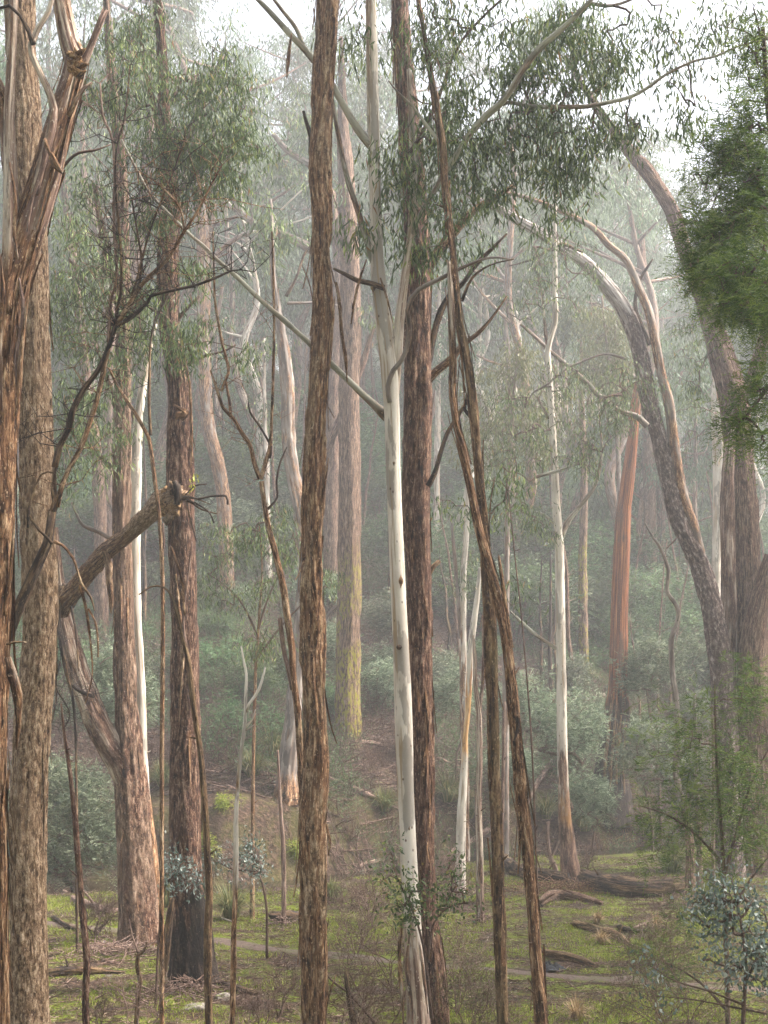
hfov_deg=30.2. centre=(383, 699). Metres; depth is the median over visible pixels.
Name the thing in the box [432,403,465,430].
understorey shrub
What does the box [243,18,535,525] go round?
gum tree
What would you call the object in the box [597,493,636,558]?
understorey shrub
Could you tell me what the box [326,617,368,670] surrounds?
understorey shrub
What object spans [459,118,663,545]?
gum tree
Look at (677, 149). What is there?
gum tree
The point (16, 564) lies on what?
understorey shrub
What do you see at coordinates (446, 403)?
understorey shrub
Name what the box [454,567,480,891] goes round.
slender tree
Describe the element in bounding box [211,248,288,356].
gum tree
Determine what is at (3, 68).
gum tree
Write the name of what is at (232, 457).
understorey shrub
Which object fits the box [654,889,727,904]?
bark heap
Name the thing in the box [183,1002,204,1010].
rock
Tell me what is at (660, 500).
gum tree
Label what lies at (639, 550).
thin tree
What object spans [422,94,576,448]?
gum tree
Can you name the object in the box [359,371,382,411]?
understorey shrub
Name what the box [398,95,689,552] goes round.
gum tree
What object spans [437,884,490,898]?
bark heap
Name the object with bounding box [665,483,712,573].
understorey shrub
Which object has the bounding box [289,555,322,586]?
understorey shrub
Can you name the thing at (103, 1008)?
bare shrub
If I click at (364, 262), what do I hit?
gum tree
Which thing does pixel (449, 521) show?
understorey shrub
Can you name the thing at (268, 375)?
understorey shrub
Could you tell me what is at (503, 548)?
thin tree
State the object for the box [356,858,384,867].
fallen branch
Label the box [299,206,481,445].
gum tree
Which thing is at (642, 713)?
understorey shrub
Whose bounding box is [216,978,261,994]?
fallen branch
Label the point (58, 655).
understorey shrub
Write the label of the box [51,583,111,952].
sapling
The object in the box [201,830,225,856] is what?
fern clump
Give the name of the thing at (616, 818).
bare shrub
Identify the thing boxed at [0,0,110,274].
gum tree
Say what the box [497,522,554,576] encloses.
understorey shrub
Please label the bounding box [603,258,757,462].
gum tree
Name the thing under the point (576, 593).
thin tree
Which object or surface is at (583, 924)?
fallen branch
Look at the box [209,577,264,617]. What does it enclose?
understorey shrub
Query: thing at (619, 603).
orange trunk tree
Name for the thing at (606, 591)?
understorey shrub
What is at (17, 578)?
understorey shrub
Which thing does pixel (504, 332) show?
gum tree
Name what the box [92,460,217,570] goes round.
understorey shrub
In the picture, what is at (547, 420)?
understorey shrub
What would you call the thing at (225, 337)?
gum tree
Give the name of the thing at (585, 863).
bare shrub
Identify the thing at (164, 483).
understorey shrub
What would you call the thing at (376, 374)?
understorey shrub
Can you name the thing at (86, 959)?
slender tree
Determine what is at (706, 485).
understorey shrub
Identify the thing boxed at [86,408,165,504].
understorey shrub
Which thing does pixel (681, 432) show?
gum tree
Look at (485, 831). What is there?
fallen branch
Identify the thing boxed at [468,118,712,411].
gum tree
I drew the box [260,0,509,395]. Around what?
gum tree
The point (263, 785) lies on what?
fallen sticks
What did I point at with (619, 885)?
fallen log
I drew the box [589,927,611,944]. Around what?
dry grass clump
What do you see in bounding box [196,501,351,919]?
leafy sapling
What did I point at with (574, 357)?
gum tree
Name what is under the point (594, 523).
understorey shrub
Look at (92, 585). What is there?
understorey shrub
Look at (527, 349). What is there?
gum tree
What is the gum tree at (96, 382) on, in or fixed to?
on the ground at (267, 823)
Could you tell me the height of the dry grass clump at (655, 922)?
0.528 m
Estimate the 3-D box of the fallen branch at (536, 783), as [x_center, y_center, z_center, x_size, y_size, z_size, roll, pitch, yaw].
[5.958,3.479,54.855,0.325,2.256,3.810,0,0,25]
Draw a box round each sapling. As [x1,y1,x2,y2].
[10,46,284,703]
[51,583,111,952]
[108,287,171,1023]
[129,919,147,1023]
[152,830,217,1006]
[184,227,302,804]
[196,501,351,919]
[202,825,273,958]
[277,750,285,925]
[328,969,375,1023]
[365,831,491,1018]
[430,460,548,980]
[608,650,767,1023]
[629,854,767,1023]
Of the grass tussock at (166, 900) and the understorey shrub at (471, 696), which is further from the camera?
the understorey shrub at (471, 696)
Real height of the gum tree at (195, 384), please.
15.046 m
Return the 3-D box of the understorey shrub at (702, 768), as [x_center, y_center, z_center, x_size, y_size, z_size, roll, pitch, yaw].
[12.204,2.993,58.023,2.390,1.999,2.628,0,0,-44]
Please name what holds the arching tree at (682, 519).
on the ground at (267, 823)
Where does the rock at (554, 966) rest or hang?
on the ground at (267, 823)
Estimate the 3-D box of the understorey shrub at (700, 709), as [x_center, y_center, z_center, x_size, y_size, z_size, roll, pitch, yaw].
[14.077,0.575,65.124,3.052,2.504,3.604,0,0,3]
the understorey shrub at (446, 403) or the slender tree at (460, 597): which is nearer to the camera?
the slender tree at (460, 597)
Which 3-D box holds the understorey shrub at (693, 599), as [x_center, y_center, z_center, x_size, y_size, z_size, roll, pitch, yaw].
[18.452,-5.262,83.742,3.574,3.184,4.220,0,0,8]
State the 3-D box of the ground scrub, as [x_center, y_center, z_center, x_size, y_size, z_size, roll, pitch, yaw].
[0.209,-2.809,63.572,46.040,19.076,34.474,0,0,0]
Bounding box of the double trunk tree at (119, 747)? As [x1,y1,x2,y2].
[47,0,228,947]
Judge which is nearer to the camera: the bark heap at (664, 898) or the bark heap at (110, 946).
the bark heap at (110, 946)
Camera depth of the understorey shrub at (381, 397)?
105.47 m
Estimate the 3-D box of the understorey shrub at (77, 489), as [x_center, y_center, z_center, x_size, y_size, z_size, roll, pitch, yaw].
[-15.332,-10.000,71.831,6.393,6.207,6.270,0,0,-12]
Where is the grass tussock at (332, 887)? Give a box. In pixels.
[327,877,350,901]
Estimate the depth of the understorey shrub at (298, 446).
83.94 m
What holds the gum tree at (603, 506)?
on the ground at (267, 823)
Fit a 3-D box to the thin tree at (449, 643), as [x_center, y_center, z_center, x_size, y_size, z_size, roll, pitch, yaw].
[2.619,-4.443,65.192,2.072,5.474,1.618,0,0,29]
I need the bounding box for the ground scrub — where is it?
[7,505,710,871]
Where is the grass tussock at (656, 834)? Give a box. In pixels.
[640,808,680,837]
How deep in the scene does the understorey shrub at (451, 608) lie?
69.85 m
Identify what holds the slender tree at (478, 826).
on the ground at (267, 823)
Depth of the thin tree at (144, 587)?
60.76 m
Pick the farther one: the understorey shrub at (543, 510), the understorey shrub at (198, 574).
the understorey shrub at (543, 510)
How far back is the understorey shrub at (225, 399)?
93.05 m
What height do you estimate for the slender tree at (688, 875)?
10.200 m
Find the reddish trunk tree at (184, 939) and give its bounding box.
[54,0,292,988]
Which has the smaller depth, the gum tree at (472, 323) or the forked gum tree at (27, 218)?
the forked gum tree at (27, 218)
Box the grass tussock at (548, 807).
[529,790,557,818]
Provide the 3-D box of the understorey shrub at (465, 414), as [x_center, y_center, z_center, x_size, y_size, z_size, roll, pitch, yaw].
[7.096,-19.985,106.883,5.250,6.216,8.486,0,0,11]
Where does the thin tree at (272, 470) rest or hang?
on the ground at (267, 823)
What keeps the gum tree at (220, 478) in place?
on the ground at (267, 823)
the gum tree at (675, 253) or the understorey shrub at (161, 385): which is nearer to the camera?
the understorey shrub at (161, 385)
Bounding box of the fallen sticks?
[7,487,767,1023]
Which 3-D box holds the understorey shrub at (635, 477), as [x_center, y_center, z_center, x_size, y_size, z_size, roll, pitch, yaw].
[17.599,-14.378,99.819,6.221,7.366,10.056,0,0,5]
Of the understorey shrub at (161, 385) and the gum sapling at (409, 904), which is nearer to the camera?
the gum sapling at (409, 904)
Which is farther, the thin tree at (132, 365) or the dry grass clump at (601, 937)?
the thin tree at (132, 365)
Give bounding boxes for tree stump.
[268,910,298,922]
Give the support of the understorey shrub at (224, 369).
on the ground at (267, 823)
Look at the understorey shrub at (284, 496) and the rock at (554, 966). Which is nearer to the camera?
the rock at (554, 966)
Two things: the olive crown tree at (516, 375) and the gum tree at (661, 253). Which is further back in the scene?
the gum tree at (661, 253)
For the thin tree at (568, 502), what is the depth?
81.23 m
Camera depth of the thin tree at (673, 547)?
72.53 m
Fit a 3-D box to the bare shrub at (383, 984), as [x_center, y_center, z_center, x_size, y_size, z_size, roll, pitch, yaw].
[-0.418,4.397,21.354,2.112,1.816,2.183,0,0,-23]
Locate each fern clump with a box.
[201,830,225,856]
[213,792,245,815]
[285,839,298,859]
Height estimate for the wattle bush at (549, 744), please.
7.684 m
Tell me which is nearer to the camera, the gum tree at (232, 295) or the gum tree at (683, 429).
the gum tree at (232, 295)
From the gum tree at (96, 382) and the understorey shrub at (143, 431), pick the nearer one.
the gum tree at (96, 382)
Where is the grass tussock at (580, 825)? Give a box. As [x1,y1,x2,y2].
[572,803,623,830]
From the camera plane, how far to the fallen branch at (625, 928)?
31.61 m
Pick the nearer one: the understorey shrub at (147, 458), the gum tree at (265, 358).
the understorey shrub at (147, 458)
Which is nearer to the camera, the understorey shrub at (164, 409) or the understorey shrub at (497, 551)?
the understorey shrub at (497, 551)
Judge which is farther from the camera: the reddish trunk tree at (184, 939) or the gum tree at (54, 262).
the gum tree at (54, 262)
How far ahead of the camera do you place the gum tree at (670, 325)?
133.23 m
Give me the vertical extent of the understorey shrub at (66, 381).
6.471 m
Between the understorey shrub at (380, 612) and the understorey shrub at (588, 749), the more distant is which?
the understorey shrub at (380, 612)
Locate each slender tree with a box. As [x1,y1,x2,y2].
[60,704,90,1023]
[139,542,216,1023]
[221,646,265,1023]
[388,0,513,1023]
[434,486,479,861]
[445,260,548,1023]
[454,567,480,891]
[472,616,485,921]
[500,701,506,841]
[644,523,695,894]
[689,694,702,887]
[711,715,715,896]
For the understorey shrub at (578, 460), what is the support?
on the ground at (267, 823)
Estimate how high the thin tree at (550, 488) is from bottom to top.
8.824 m
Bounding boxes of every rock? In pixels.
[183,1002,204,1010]
[213,992,229,1000]
[543,961,568,971]
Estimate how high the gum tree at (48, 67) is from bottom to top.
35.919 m
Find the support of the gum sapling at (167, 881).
on the ground at (267, 823)
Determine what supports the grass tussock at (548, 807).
on the ground at (267, 823)
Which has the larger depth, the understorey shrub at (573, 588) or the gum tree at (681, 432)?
the gum tree at (681, 432)
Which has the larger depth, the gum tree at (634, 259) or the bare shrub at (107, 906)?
the gum tree at (634, 259)
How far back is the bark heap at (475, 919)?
32.96 m
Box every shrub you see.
[11,633,92,675]
[15,487,61,560]
[15,544,71,582]
[15,550,21,573]
[15,567,20,598]
[17,420,84,514]
[51,367,102,425]
[52,363,103,455]
[53,425,88,503]
[55,454,102,553]
[55,475,141,566]
[57,449,102,517]
[65,889,118,935]
[67,560,93,593]
[69,468,150,550]
[73,592,110,622]
[78,990,123,1023]
[84,404,158,450]
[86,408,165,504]
[86,646,159,690]
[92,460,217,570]
[93,969,190,1023]
[98,369,165,431]
[110,610,160,644]
[131,403,162,447]
[140,559,166,592]
[141,462,214,535]
[146,379,228,439]
[146,419,255,518]
[146,634,202,683]
[147,374,196,424]
[150,558,219,596]
[164,491,273,565]
[165,576,217,612]
[169,657,227,698]
[187,336,256,375]
[193,421,241,472]
[193,423,252,446]
[194,449,272,548]
[197,602,246,637]
[199,375,256,445]
[199,393,248,433]
[199,623,253,674]
[202,977,285,1023]
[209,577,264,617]
[210,648,288,700]
[211,354,259,403]
[216,375,307,446]
[224,428,283,487]
[229,463,287,507]
[237,543,282,574]
[241,947,300,1018]
[246,475,292,529]
[246,502,296,560]
[248,363,279,390]
[251,425,302,477]
[252,446,363,511]
[254,970,401,1023]
[260,627,334,686]
[261,359,308,400]
[273,384,308,431]
[277,935,439,1023]
[281,386,431,490]
[287,568,337,610]
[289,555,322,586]
[294,515,389,583]
[297,405,374,457]
[325,668,364,715]
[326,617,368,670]
[327,716,448,775]
[327,874,375,912]
[327,906,396,955]
[328,911,452,993]
[332,869,398,926]
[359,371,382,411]
[360,415,385,507]
[360,415,440,504]
[360,499,387,560]
[360,586,435,646]
[360,650,393,709]
[361,344,380,382]
[361,346,377,407]
[361,458,401,531]
[361,640,392,685]
[364,379,445,408]
[365,365,381,385]
[366,414,402,442]
[366,497,448,556]
[372,413,464,507]
[381,504,479,615]
[402,913,509,1016]
[404,546,512,622]
[430,447,463,515]
[430,948,525,1023]
[431,419,506,491]
[431,436,538,508]
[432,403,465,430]
[432,404,467,472]
[432,506,498,602]
[432,643,477,711]
[435,679,485,712]
[435,844,485,903]
[440,501,469,532]
[441,375,493,420]
[442,468,522,526]
[443,442,522,495]
[443,509,472,534]
[445,497,552,572]
[446,397,497,424]
[451,535,609,654]
[465,990,573,1023]
[466,483,611,615]
[466,636,502,666]
[474,744,544,787]
[493,438,580,513]
[493,491,576,572]
[497,401,557,459]
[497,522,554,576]
[509,559,597,642]
[520,697,556,732]
[523,451,602,502]
[528,651,603,700]
[531,399,578,441]
[540,720,598,767]
[544,511,634,615]
[545,480,611,550]
[545,767,665,848]
[547,415,615,481]
[547,446,621,495]
[547,645,594,667]
[549,772,623,819]
[551,920,754,1023]
[562,499,610,549]
[565,565,659,651]
[567,689,632,742]
[576,518,708,629]
[577,845,604,870]
[578,593,677,674]
[588,503,639,574]
[588,551,685,652]
[590,553,704,684]
[592,551,668,606]
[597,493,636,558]
[607,902,710,966]
[615,452,656,528]
[622,880,687,927]
[630,693,669,734]
[631,510,711,593]
[638,595,703,659]
[655,627,710,693]
[655,753,710,794]
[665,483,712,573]
[665,513,767,586]
[665,686,710,733]
[668,602,707,686]
[678,614,710,696]
[680,588,699,610]
[688,468,712,508]
[705,463,767,520]
[759,515,767,560]
[760,510,767,529]
[761,538,767,557]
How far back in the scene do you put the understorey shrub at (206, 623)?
59.10 m
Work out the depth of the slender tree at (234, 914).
19.97 m
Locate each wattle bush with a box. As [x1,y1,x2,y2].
[8,734,117,892]
[10,619,22,688]
[58,620,169,846]
[200,686,284,760]
[432,654,484,780]
[471,659,616,853]
[551,759,621,853]
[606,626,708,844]
[606,710,693,851]
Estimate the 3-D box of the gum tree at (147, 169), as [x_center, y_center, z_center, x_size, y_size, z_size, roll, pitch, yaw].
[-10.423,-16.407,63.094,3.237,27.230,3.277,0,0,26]
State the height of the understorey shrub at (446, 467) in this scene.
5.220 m
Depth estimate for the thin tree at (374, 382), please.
100.15 m
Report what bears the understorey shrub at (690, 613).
on the ground at (267, 823)
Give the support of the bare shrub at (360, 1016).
on the ground at (267, 823)
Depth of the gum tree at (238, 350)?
100.29 m
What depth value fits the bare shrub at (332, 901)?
35.00 m
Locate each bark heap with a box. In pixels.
[48,930,156,965]
[95,973,260,1004]
[248,914,298,930]
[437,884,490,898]
[441,909,492,926]
[467,872,610,896]
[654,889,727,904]
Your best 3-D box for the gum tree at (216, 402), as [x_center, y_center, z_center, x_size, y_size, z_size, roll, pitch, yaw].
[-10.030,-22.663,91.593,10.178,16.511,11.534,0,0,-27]
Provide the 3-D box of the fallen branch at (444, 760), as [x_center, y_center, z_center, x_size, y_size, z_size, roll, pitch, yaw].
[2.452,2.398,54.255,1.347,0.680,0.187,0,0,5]
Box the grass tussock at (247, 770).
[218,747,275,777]
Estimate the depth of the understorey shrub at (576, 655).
67.21 m
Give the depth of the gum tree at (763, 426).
89.68 m
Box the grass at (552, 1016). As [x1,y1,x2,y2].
[9,844,767,1023]
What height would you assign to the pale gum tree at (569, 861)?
20.338 m
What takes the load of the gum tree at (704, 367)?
on the ground at (267, 823)
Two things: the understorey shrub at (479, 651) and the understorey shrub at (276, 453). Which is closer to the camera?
the understorey shrub at (479, 651)
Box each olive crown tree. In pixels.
[441,333,601,854]
[530,296,670,502]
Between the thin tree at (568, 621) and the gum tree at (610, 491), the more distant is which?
the gum tree at (610, 491)
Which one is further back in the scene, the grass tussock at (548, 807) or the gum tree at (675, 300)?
the gum tree at (675, 300)
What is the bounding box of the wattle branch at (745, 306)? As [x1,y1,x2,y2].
[672,183,767,486]
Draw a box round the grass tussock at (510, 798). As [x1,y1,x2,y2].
[485,774,535,803]
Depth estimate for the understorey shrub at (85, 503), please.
70.94 m
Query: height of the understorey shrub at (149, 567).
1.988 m
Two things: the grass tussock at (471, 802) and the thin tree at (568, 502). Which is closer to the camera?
the grass tussock at (471, 802)
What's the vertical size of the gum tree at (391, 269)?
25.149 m
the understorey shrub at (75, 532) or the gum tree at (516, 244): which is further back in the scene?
the gum tree at (516, 244)
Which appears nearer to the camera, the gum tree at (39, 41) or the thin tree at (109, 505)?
the thin tree at (109, 505)
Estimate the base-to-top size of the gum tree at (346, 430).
26.899 m
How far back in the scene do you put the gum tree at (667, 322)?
128.82 m
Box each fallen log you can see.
[504,853,571,882]
[539,889,602,906]
[577,864,684,897]
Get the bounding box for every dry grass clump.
[555,990,595,1020]
[585,908,607,922]
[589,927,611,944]
[639,911,674,929]
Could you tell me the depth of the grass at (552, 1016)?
29.84 m
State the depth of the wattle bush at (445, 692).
52.91 m
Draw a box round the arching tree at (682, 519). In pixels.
[456,187,745,877]
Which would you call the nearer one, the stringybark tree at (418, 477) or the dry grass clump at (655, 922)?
the stringybark tree at (418, 477)
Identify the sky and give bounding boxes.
[0,0,767,512]
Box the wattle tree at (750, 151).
[653,0,767,359]
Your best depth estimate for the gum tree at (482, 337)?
123.69 m
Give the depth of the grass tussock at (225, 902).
33.42 m
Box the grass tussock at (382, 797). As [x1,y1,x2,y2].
[364,782,397,811]
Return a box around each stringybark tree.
[293,0,345,1023]
[389,0,513,1023]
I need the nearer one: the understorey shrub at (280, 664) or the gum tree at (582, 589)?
the understorey shrub at (280, 664)
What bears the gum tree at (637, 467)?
on the ground at (267, 823)
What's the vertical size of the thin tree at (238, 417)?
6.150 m
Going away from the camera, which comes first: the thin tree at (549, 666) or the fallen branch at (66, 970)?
the fallen branch at (66, 970)
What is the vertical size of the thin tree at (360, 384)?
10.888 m
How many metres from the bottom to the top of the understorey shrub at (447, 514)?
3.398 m
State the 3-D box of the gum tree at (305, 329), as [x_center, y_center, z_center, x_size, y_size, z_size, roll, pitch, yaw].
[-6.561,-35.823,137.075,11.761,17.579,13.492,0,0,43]
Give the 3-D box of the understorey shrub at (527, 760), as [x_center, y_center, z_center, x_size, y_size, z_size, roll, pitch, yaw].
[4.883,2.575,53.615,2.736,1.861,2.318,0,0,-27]
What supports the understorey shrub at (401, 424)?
on the ground at (267, 823)
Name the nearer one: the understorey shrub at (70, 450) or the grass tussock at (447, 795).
the grass tussock at (447, 795)
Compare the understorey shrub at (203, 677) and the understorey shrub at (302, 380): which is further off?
the understorey shrub at (302, 380)
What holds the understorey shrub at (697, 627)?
on the ground at (267, 823)
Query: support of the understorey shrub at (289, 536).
on the ground at (267, 823)
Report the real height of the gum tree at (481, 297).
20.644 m
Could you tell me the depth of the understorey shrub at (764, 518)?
100.19 m
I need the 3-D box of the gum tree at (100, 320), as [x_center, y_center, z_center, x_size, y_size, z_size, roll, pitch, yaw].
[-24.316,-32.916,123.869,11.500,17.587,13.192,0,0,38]
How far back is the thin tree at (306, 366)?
78.70 m
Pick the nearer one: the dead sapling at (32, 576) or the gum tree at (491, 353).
the dead sapling at (32, 576)
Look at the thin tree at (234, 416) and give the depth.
86.69 m
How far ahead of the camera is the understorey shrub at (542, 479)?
87.12 m
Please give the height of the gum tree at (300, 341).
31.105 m
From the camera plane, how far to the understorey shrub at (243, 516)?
69.61 m
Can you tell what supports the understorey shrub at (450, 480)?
on the ground at (267, 823)
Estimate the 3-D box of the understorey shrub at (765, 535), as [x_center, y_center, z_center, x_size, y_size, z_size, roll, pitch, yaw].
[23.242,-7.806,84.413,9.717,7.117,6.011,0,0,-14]
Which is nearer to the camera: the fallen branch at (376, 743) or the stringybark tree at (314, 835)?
the stringybark tree at (314, 835)
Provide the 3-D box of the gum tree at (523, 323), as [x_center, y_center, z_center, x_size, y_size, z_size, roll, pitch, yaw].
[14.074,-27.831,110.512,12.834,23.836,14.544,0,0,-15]
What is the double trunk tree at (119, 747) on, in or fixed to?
on the ground at (267, 823)
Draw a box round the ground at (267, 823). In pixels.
[7,431,767,1023]
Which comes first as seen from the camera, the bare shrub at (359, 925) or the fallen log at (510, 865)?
the bare shrub at (359, 925)
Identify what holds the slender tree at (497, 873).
on the ground at (267, 823)
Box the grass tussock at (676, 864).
[629,831,685,873]
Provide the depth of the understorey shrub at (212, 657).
55.90 m
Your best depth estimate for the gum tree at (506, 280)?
69.20 m
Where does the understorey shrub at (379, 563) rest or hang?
on the ground at (267, 823)
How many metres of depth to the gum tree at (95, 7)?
87.81 m
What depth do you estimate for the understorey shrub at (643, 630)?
69.57 m
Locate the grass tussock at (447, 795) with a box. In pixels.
[435,766,474,801]
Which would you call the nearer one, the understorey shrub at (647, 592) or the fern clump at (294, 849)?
the fern clump at (294, 849)
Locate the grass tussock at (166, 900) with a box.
[164,872,169,907]
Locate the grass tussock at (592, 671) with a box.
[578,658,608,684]
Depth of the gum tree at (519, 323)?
94.78 m
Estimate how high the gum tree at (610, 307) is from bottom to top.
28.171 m
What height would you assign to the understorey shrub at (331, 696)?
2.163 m
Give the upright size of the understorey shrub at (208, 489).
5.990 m
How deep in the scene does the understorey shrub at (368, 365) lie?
108.52 m
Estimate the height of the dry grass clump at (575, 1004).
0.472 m
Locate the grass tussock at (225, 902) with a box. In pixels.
[204,872,274,919]
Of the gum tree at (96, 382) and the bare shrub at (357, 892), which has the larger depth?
the gum tree at (96, 382)
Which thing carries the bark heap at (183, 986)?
on the ground at (267, 823)
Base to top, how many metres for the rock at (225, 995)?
0.217 m
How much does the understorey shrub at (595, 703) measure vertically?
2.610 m
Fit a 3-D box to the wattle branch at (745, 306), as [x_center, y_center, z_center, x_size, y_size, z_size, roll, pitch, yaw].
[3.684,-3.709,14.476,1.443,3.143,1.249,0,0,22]
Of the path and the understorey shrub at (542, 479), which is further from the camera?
the understorey shrub at (542, 479)
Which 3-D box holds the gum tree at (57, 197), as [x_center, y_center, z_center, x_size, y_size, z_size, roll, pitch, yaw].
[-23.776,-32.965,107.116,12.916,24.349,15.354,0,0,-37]
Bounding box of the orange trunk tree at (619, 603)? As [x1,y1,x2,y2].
[592,381,640,828]
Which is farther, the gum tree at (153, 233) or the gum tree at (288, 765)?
the gum tree at (153, 233)
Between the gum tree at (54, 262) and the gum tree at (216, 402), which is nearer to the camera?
the gum tree at (54, 262)
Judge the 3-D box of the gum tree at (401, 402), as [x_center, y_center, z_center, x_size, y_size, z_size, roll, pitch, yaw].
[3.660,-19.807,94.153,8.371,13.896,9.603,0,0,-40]
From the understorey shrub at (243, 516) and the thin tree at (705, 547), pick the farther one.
the thin tree at (705, 547)
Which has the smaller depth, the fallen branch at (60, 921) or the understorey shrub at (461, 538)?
the fallen branch at (60, 921)
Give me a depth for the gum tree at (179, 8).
76.49 m
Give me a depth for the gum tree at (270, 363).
128.43 m
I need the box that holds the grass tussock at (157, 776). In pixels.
[148,755,168,786]
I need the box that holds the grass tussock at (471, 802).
[447,790,488,818]
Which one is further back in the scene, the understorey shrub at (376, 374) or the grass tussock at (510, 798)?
the understorey shrub at (376, 374)
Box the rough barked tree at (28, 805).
[4,0,58,1023]
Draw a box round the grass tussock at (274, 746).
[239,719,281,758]
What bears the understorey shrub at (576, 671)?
on the ground at (267, 823)
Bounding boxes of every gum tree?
[0,0,47,95]
[0,0,70,177]
[0,0,107,1023]
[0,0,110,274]
[0,0,205,206]
[0,0,215,242]
[0,17,103,217]
[0,41,153,247]
[0,108,196,352]
[0,134,106,252]
[0,173,101,386]
[36,0,294,406]
[36,0,430,531]
[41,89,300,427]
[43,3,190,345]
[47,218,137,417]
[49,147,108,639]
[49,238,102,374]
[49,244,158,360]
[52,106,125,563]
[54,358,137,479]
[55,23,271,373]
[78,91,235,378]
[111,182,293,347]
[112,26,190,487]
[121,0,767,1023]
[126,135,222,243]
[129,5,364,366]
[130,299,159,910]
[136,241,301,440]
[138,102,395,527]
[143,107,369,488]
[149,71,276,616]
[151,145,306,435]
[154,200,312,445]
[156,150,311,388]
[171,48,310,374]
[175,52,401,441]
[203,58,426,368]
[206,76,366,626]
[208,0,428,265]
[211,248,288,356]
[218,286,310,369]
[232,336,307,578]
[236,301,278,368]
[237,199,337,805]
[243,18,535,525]
[248,68,461,329]
[252,88,394,376]
[253,19,381,379]
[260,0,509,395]
[265,237,365,337]
[276,212,374,338]
[278,79,429,270]
[285,35,394,747]
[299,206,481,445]
[306,132,394,370]
[331,208,447,354]
[357,169,464,410]
[360,0,657,540]
[360,172,585,541]
[362,191,533,430]
[372,346,379,364]
[380,11,630,456]
[385,188,619,465]
[391,304,514,469]
[393,199,518,414]
[396,167,604,488]
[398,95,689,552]
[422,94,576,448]
[425,124,629,421]
[431,262,467,600]
[433,118,767,651]
[440,70,614,451]
[441,280,509,392]
[458,148,674,456]
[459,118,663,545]
[463,209,535,608]
[466,285,543,449]
[467,195,675,882]
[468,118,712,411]
[473,89,617,400]
[474,332,540,377]
[482,166,660,455]
[484,311,571,403]
[487,297,602,418]
[507,163,722,524]
[551,110,710,421]
[558,267,737,412]
[558,369,697,556]
[564,334,763,578]
[566,334,609,666]
[571,225,714,340]
[575,158,675,419]
[575,201,675,362]
[595,350,767,565]
[596,124,673,625]
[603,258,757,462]
[604,172,743,333]
[604,201,725,367]
[614,356,702,573]
[621,334,765,487]
[621,367,767,526]
[634,311,767,522]
[647,300,723,842]
[649,295,698,342]
[650,248,767,406]
[658,229,765,396]
[659,230,767,423]
[659,307,696,409]
[665,404,702,463]
[666,430,711,620]
[667,301,698,330]
[676,414,702,455]
[731,328,767,377]
[751,410,767,456]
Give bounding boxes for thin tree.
[15,463,21,573]
[17,444,18,489]
[59,424,72,564]
[60,538,82,619]
[104,470,147,570]
[131,260,152,431]
[140,424,165,628]
[187,306,195,390]
[192,390,200,470]
[212,380,234,427]
[213,379,227,442]
[230,395,237,470]
[230,402,246,475]
[233,371,277,525]
[236,327,281,538]
[295,346,309,398]
[296,328,309,478]
[359,292,380,473]
[359,327,371,412]
[368,360,379,414]
[379,493,406,605]
[430,493,470,658]
[434,545,459,652]
[488,513,516,609]
[520,546,552,697]
[521,535,564,725]
[535,601,570,707]
[537,555,577,660]
[538,462,561,557]
[539,436,587,704]
[560,489,571,518]
[567,539,602,669]
[628,609,655,748]
[629,491,659,629]
[645,525,670,726]
[651,505,669,634]
[662,493,688,689]
[668,538,702,718]
[683,423,693,490]
[694,533,710,600]
[705,467,720,595]
[756,487,767,559]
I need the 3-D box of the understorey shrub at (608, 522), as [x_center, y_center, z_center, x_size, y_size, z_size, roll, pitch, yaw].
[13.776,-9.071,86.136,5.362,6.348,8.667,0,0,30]
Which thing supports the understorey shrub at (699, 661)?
on the ground at (267, 823)
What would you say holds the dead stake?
on the ground at (267, 823)
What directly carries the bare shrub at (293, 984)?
on the ground at (267, 823)
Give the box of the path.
[47,921,767,991]
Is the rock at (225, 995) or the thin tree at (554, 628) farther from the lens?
the thin tree at (554, 628)
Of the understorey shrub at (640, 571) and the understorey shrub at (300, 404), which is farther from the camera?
the understorey shrub at (300, 404)
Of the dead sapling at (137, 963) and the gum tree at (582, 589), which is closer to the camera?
the dead sapling at (137, 963)
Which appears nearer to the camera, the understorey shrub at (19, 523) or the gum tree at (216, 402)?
the understorey shrub at (19, 523)
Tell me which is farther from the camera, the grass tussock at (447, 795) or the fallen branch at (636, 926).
the grass tussock at (447, 795)
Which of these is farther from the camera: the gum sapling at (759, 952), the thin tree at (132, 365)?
the thin tree at (132, 365)
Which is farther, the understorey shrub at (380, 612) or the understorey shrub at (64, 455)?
the understorey shrub at (64, 455)
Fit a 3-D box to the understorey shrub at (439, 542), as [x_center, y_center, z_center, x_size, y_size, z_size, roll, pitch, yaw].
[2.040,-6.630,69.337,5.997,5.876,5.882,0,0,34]
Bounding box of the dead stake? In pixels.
[545,821,557,870]
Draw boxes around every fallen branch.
[47,873,118,912]
[48,955,124,976]
[50,915,79,930]
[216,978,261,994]
[329,776,398,810]
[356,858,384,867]
[362,724,392,751]
[434,755,459,768]
[443,825,490,858]
[528,759,552,803]
[541,948,598,967]
[570,919,643,953]
[616,925,652,933]
[632,920,652,927]
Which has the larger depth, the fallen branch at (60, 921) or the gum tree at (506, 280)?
the gum tree at (506, 280)
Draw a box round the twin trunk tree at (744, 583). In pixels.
[564,56,767,875]

